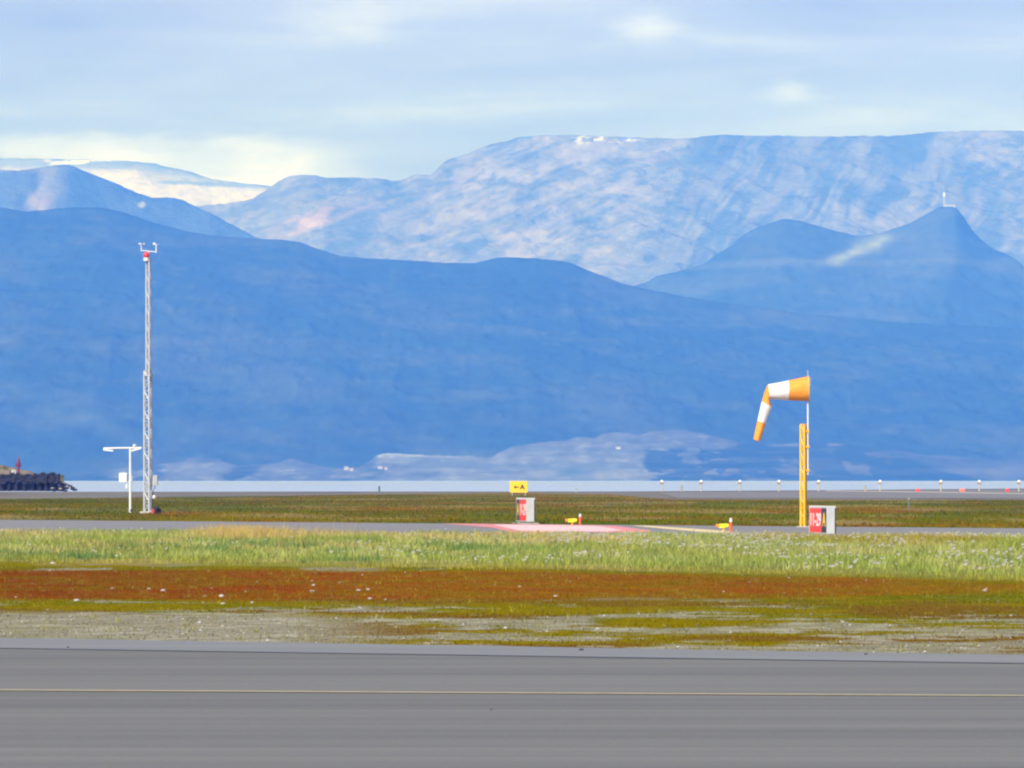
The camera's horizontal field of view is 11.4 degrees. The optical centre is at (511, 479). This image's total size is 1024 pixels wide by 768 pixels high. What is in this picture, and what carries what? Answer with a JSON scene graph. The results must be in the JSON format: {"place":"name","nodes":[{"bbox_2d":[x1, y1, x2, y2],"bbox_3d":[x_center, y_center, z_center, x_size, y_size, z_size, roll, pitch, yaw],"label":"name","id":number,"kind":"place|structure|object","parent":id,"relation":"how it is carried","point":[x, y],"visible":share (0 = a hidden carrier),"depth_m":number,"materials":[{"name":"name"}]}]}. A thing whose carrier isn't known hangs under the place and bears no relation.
{"place":"outdoors","nodes":[
{"label":"outdoors","id":0,"kind":"place"},
{"bbox_2d":[0,165,259,238],"bbox_3d":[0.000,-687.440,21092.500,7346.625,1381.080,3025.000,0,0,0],"label":"shadowed ridge","id":1,"kind":"structure","parent":0,"point":[49,187],"depth_m":21867.69,"materials":[{"name":"blue stone"}]},
{"bbox_2d":[0,158,270,205],"bbox_3d":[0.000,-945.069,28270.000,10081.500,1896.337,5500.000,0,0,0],"label":"distant plateau","id":2,"kind":"structure","parent":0,"point":[152,180],"depth_m":29684.80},
{"bbox_2d":[0,207,1023,476],"bbox_3d":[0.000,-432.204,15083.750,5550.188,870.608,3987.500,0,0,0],"label":"front hills","id":3,"kind":"structure","parent":0,"point":[266,351],"depth_m":14656.75,"materials":[{"name":"blue stone"}]},
{"bbox_2d":[0,648,1023,767],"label":"apron","id":4,"kind":"object","parent":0,"point":[113,729],"visible":1,"depth_m":43.78,"materials":[{"name":"grey asphalt"}]},
{"bbox_2d":[0,638,1023,662],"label":"apron shoulder","id":5,"kind":"object","parent":4,"relation":"on","point":[317,647],"visible":1,"depth_m":59.55},
{"bbox_2d":[23,648,1007,662],"bbox_3d":[-0.914,1.982,58.212,23.884,0.001,0.209,0,0,23],"label":"apron seam","id":6,"kind":"object","parent":5,"relation":"on","point":[515,655],"visible":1,"depth_m":57.81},
{"bbox_2d":[0,689,1023,695],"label":"apron line","id":7,"kind":"object","parent":4,"relation":"on","point":[506,692],"visible":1,"depth_m":47.76,"materials":[{"name":"white paint"}]},
{"bbox_2d":[0,488,1023,654],"bbox_3d":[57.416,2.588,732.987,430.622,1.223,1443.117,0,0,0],"label":"ground","id":8,"kind":"structure","parent":0,"point":[805,646],"depth_m":86.69,"materials":[{"name":"green plant"}]},
{"bbox_2d":[103,444,141,512],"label":"visibility sensor","id":9,"kind":"object","parent":8,"relation":"on","point":[123,477],"visible":0.96,"depth_m":313.66,"materials":[{"name":"white paint"}]},
{"bbox_2d":[138,243,157,512],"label":"wind mast","id":10,"kind":"object","parent":8,"relation":"on","point":[150,497],"visible":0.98,"depth_m":307.68,"materials":[{"name":"metal"}]},
{"bbox_2d":[152,507,161,513],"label":"cable coil","id":11,"kind":"object","parent":8,"relation":"on","point":[157,509],"visible":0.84,"depth_m":305.28,"materials":[{"name":"black rubber"}]},
{"bbox_2d":[165,522,370,541],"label":"dry grass","id":12,"kind":"structure","parent":8,"relation":"on","point":[247,531],"depth_m":172.94,"materials":[{"name":"beige plant"}]},
{"bbox_2d":[201,519,381,540],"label":"grass stalks","id":13,"kind":"object","parent":8,"relation":"on","point":[283,526],"depth_m":171.69,"materials":[{"name":"beige plant"}]},
{"bbox_2d":[0,563,1022,648],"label":"seed heads","id":14,"kind":"object","parent":8,"relation":"on","point":[494,590],"visible":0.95,"depth_m":91.51,"materials":[{"name":"plant"}]},
{"bbox_2d":[0,565,1023,654],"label":"moss plants","id":15,"kind":"object","parent":8,"relation":"on","point":[406,581],"visible":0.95,"depth_m":85.87,"materials":[{"name":"brown plant"}]},
{"bbox_2d":[0,564,1023,651],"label":"tufts","id":16,"kind":"object","parent":8,"relation":"on","point":[630,622],"visible":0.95,"depth_m":81.89,"materials":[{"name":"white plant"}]},
{"bbox_2d":[0,527,1023,575],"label":"white flowers","id":17,"kind":"object","parent":8,"relation":"on","point":[985,550],"visible":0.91,"depth_m":143.76,"materials":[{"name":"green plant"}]},
{"bbox_2d":[0,565,1023,652],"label":"pebbles","id":18,"kind":"object","parent":8,"relation":"on","point":[507,638],"visible":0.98,"depth_m":69.58,"materials":[{"name":"grey stone"}]},
{"bbox_2d":[0,520,1023,537],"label":"taxiway","id":19,"kind":"structure","parent":8,"relation":"on","point":[20,525],"depth_m":214.07,"materials":[{"name":"grey asphalt"}]},
{"bbox_2d":[444,523,650,532],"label":"taxiway marking","id":20,"kind":"object","parent":19,"relation":"on","point":[622,529],"visible":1,"depth_m":213.43,"materials":[{"name":"paint"}]},
{"bbox_2d":[493,524,619,531],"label":"taxiway marking","id":21,"kind":"object","parent":19,"relation":"on","point":[556,528],"visible":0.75,"depth_m":208.50,"materials":[{"name":"paint"}]},
{"bbox_2d":[565,519,576,524],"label":"guard light","id":22,"kind":"object","parent":19,"relation":"on","point":[571,520],"visible":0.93,"depth_m":226.86,"materials":[{"name":"yellow paint"}]},
{"bbox_2d":[630,525,732,532],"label":"taxiway line","id":23,"kind":"object","parent":19,"relation":"on","point":[697,530],"visible":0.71,"depth_m":204.80,"materials":[{"name":"paint"}]},
{"bbox_2d":[716,524,728,530],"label":"guard light","id":24,"kind":"object","parent":19,"relation":"on","point":[724,526],"visible":1,"depth_m":201.17,"materials":[{"name":"yellow paint"}]},
{"bbox_2d":[729,518,731,532],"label":"marker stake","id":25,"kind":"object","parent":19,"relation":"on","point":[730,525],"visible":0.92,"depth_m":191.57,"materials":[{"name":"red paint"}]},
{"bbox_2d":[796,370,809,526],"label":"windsock mast","id":26,"kind":"object","parent":19,"relation":"on","point":[805,450],"visible":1,"depth_m":216.17,"materials":[{"name":"yellow metal"}]},
{"bbox_2d":[754,376,810,441],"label":"windsock","id":27,"kind":"object","parent":26,"relation":"attached to","point":[798,389],"visible":1,"depth_m":215.93,"materials":[{"name":"orange fabric"}]},
{"bbox_2d":[510,481,527,495],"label":"direction sign","id":28,"kind":"object","parent":8,"relation":"on","point":[518,486],"visible":0.88,"depth_m":627.33,"materials":[{"name":"metal"}]},
{"bbox_2d":[515,498,538,523],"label":"holding sign","id":29,"kind":"object","parent":8,"relation":"on","point":[525,510],"visible":0.99,"depth_m":233.74,"materials":[{"name":"white metal"}]},
{"bbox_2d":[806,506,836,535],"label":"holding sign","id":30,"kind":"object","parent":8,"relation":"on","point":[822,519],"visible":0.95,"depth_m":181.35,"materials":[{"name":"metal"}]},
{"bbox_2d":[660,489,1023,497],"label":"runway","id":31,"kind":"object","parent":8,"relation":"on","point":[845,494],"visible":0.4,"depth_m":695.65,"materials":[{"name":"grey asphalt"}]},
{"bbox_2d":[826,490,1023,493],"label":"runway edge line","id":32,"kind":"object","parent":31,"relation":"on","point":[932,492],"visible":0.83,"depth_m":798.77,"materials":[{"name":"paint"}]},
{"bbox_2d":[0,527,1023,582],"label":"tall grass","id":33,"kind":"structure","parent":0,"point":[229,552],"depth_m":139.74,"materials":[{"name":"green plant"}]},
{"bbox_2d":[0,494,1023,527],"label":"rough grass","id":34,"kind":"structure","parent":0,"point":[440,496],"depth_m":352.43,"materials":[{"name":"green plant"}]},
{"bbox_2d":[0,481,1023,491],"bbox_3d":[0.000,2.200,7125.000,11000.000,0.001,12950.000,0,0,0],"label":"water","id":35,"kind":"structure","parent":0,"point":[236,486],"depth_m":2048.27,"materials":[{"name":"blue liquid"}]},
{"bbox_2d":[0,474,59,490],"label":"stone quay","id":36,"kind":"structure","parent":35,"relation":"on","point":[13,486],"depth_m":924.61,"materials":[{"name":"black stone"}]},
{"bbox_2d":[16,456,20,472],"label":"harbour beacon","id":37,"kind":"object","parent":36,"relation":"on","point":[18,464],"visible":1,"depth_m":925.86,"materials":[{"name":"red paint"}]},
{"bbox_2d":[0,465,63,481],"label":"gravel mound","id":38,"kind":"object","parent":36,"relation":"on","point":[4,469],"visible":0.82,"depth_m":931.57,"materials":[{"name":"gravel"}]},
{"bbox_2d":[0,472,77,491],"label":"rock pile","id":39,"kind":"object","parent":35,"relation":"in","point":[62,486],"visible":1,"depth_m":923.87,"materials":[{"name":"black stone"}]},
{"bbox_2d":[51,482,69,490],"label":"pale rubble","id":40,"kind":"object","parent":39,"relation":"on","point":[59,485],"visible":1,"depth_m":924.77,"materials":[{"name":"grey stone"}]},
{"bbox_2d":[0,0,1023,185],"label":"sky","id":41,"kind":"structure","parent":0,"point":[260,92],"materials":[{"name":"blue"}]},
{"bbox_2d":[64,430,1023,480],"bbox_3d":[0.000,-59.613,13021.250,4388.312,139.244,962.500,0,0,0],"label":"shore","id":42,"kind":"structure","parent":0,"point":[675,455],"depth_m":12895.23,"materials":[{"name":"blue stone"}]},
{"bbox_2d":[196,130,1023,285],"bbox_3d":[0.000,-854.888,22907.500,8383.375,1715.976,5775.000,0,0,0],"label":"rocky mountain","id":43,"kind":"structure","parent":0,"point":[633,211],"depth_m":23892.37,"materials":[{"name":"stone"}]},
{"bbox_2d":[635,206,1023,328],"bbox_3d":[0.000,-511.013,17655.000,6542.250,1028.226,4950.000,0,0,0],"label":"peaked hill","id":44,"kind":"structure","parent":0,"point":[943,266],"depth_m":18455.15,"materials":[{"name":"blue stone"}]},
{"bbox_2d":[944,204,954,206],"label":"summit building","id":45,"kind":"structure","parent":44,"relation":"on","point":[948,205],"depth_m":19131.00,"materials":[{"name":"grey paint"}]}
]}

